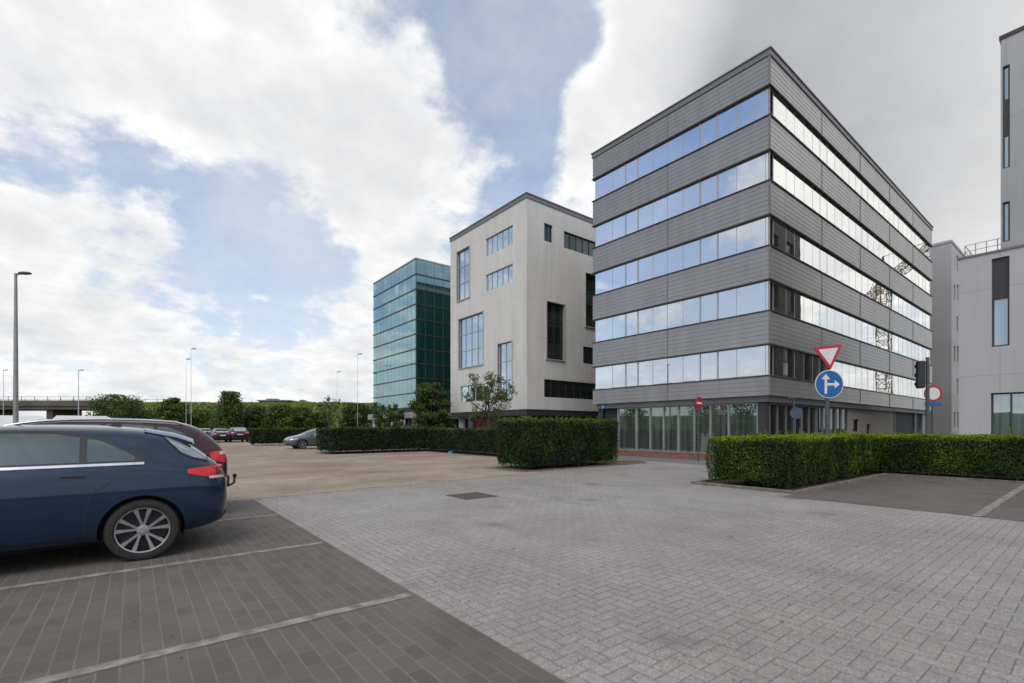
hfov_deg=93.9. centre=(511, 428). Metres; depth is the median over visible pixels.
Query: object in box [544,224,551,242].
window
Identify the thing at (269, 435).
hedge
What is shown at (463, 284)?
window
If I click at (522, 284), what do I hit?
white office building
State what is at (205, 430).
parked car
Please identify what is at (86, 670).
parking bay line
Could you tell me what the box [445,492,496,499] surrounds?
drain cover
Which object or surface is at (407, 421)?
shopfront window
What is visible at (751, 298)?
ribbon window
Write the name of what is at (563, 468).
kerb
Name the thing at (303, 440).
parked car
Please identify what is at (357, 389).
street lamp
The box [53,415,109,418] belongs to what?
parked van
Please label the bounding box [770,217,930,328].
ribbon window
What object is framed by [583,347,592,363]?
window
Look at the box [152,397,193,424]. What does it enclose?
tree
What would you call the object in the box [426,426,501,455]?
hedge
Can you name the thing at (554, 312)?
window
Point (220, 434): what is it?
parked car
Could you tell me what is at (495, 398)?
young tree
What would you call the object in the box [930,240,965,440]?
grey office building
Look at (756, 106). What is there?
ribbon window
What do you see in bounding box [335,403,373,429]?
tree
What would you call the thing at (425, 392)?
young tree
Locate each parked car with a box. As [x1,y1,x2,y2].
[0,422,226,559]
[5,417,236,486]
[199,428,210,433]
[206,428,231,441]
[229,427,248,441]
[283,428,318,448]
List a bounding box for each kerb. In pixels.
[484,460,646,471]
[691,468,1023,493]
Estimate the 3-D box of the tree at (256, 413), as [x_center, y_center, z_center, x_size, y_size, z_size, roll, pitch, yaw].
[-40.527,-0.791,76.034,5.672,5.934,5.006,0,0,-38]
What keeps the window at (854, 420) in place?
in the office block
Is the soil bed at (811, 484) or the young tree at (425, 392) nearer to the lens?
the soil bed at (811, 484)
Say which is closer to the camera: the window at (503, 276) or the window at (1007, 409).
the window at (1007, 409)
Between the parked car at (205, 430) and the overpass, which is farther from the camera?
the overpass
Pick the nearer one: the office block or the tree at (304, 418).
the office block
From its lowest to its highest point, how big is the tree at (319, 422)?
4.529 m
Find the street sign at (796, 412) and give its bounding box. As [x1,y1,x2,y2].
[788,397,802,433]
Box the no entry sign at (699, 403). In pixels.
[695,397,702,461]
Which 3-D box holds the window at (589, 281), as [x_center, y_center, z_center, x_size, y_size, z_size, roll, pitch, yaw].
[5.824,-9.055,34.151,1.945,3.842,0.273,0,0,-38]
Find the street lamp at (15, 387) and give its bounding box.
[13,271,31,422]
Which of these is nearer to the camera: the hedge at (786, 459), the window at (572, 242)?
the hedge at (786, 459)
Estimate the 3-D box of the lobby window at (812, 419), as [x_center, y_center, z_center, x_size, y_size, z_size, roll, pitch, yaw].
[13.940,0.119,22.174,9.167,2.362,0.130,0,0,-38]
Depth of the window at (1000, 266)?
18.36 m
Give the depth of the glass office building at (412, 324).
43.78 m
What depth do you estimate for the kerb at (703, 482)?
12.10 m
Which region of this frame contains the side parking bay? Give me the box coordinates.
[784,476,1023,520]
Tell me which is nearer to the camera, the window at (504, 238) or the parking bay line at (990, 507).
the parking bay line at (990, 507)
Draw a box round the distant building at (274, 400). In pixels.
[257,399,293,402]
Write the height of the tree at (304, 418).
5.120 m
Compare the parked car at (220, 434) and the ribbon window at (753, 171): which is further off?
the parked car at (220, 434)
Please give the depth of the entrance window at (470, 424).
37.57 m
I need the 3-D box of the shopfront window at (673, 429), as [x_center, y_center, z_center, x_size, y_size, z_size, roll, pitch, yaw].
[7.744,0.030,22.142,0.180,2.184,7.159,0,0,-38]
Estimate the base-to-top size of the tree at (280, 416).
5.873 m
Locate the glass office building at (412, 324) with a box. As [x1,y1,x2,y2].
[368,257,467,427]
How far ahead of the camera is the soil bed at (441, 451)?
27.68 m
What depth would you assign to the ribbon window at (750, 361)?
21.43 m
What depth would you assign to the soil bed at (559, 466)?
17.47 m
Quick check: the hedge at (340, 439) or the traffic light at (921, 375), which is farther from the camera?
the hedge at (340, 439)
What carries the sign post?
on the soil bed at (811, 484)
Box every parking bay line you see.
[0,514,410,682]
[971,484,1023,516]
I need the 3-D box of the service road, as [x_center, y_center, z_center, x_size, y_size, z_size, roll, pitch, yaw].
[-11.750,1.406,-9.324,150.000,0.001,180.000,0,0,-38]
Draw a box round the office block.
[591,46,933,460]
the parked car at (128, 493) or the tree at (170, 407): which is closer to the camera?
the parked car at (128, 493)
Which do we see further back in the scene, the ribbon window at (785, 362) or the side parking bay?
the ribbon window at (785, 362)
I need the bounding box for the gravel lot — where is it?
[216,440,540,500]
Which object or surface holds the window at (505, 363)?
in the white office building at (522, 284)
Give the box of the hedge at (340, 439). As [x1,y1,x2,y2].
[316,424,442,453]
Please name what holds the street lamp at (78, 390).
on the service road
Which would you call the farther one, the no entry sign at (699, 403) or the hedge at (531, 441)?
the no entry sign at (699, 403)
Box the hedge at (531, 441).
[495,414,618,468]
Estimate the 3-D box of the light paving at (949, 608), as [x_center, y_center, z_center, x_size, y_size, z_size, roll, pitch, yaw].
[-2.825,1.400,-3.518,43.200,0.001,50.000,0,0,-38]
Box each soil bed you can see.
[313,449,501,456]
[496,460,643,470]
[709,469,1023,489]
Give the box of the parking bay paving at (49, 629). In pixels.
[0,500,566,682]
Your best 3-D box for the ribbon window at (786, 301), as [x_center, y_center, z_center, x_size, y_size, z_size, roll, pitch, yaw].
[20.523,-5.236,27.089,26.530,1.174,0.075,0,0,-38]
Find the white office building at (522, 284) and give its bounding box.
[449,192,597,428]
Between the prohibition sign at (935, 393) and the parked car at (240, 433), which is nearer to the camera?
the prohibition sign at (935, 393)
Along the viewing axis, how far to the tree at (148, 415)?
85.64 m
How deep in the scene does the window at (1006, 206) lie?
18.22 m
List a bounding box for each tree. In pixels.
[79,393,151,418]
[131,410,155,418]
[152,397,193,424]
[186,409,215,427]
[203,390,253,429]
[243,405,268,431]
[260,404,297,429]
[290,407,316,427]
[311,412,331,427]
[317,396,341,426]
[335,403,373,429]
[372,403,405,426]
[405,382,457,427]
[461,371,517,452]
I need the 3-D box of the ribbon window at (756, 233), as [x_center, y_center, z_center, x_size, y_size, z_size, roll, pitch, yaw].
[7.293,-7.778,22.312,0.095,1.161,9.110,0,0,-38]
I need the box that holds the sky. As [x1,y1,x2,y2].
[0,0,1023,417]
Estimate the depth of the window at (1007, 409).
18.24 m
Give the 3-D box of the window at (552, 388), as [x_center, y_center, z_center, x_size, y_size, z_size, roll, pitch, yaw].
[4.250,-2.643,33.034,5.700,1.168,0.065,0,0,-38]
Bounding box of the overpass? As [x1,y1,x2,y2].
[0,396,166,418]
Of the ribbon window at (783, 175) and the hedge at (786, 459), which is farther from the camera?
the ribbon window at (783, 175)
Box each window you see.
[383,419,421,427]
[456,245,469,301]
[458,311,483,368]
[461,384,489,402]
[468,418,473,427]
[487,225,512,255]
[487,264,512,290]
[497,340,512,399]
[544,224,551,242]
[544,379,594,399]
[546,300,565,361]
[564,232,594,256]
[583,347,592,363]
[584,272,594,328]
[594,86,769,198]
[594,151,770,246]
[594,215,769,293]
[594,280,770,341]
[594,345,770,389]
[617,402,757,453]
[769,402,847,434]
[770,88,929,258]
[770,152,929,293]
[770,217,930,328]
[770,281,929,361]
[770,345,924,398]
[853,419,856,431]
[991,392,1023,440]
[992,256,1008,346]
[1003,65,1009,168]
[1003,201,1009,241]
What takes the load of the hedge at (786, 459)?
on the soil bed at (811, 484)
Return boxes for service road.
[426,448,710,464]
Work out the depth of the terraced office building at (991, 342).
18.25 m
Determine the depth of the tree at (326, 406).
61.86 m
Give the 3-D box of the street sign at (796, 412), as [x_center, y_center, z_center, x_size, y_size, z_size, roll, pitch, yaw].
[11.366,0.064,19.167,0.520,2.671,0.122,0,0,22]
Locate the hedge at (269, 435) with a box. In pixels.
[248,426,349,444]
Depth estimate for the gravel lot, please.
16.26 m
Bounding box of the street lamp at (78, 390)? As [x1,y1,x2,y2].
[78,370,83,415]
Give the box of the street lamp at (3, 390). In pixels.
[3,370,7,414]
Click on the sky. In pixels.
(234, 182)
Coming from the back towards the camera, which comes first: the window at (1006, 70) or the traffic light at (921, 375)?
the window at (1006, 70)
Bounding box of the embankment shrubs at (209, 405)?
[137,401,382,426]
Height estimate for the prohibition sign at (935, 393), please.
3.013 m
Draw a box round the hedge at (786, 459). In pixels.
[705,427,1023,487]
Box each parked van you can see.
[0,415,46,425]
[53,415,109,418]
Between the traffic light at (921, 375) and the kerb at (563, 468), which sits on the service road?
the traffic light at (921, 375)
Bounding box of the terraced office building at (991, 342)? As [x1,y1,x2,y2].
[958,25,1023,440]
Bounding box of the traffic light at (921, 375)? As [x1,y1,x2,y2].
[914,357,929,439]
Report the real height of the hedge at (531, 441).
1.934 m
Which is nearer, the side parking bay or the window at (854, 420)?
the side parking bay
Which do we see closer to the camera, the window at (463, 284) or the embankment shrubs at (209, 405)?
the window at (463, 284)
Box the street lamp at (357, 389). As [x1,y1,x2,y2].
[357,353,361,426]
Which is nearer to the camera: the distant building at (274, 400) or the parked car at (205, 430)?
the parked car at (205, 430)
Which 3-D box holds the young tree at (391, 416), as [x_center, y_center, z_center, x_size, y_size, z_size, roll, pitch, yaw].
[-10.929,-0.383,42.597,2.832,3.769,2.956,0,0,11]
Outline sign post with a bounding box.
[814,344,843,480]
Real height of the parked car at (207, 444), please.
1.594 m
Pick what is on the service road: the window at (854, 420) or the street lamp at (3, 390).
the street lamp at (3, 390)
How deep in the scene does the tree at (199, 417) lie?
82.45 m
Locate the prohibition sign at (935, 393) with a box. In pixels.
[924,385,941,434]
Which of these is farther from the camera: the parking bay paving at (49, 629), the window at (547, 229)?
the window at (547, 229)
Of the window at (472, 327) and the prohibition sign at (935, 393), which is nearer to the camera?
the prohibition sign at (935, 393)
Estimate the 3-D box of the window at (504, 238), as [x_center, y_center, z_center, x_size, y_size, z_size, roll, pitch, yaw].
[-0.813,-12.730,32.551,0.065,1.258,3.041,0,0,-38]
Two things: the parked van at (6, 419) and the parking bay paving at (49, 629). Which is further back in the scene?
the parked van at (6, 419)
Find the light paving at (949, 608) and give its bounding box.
[227,459,1023,682]
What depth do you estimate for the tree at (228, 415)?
71.04 m
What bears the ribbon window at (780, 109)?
in the office block
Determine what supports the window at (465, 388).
in the white office building at (522, 284)
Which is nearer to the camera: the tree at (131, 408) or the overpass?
the tree at (131, 408)

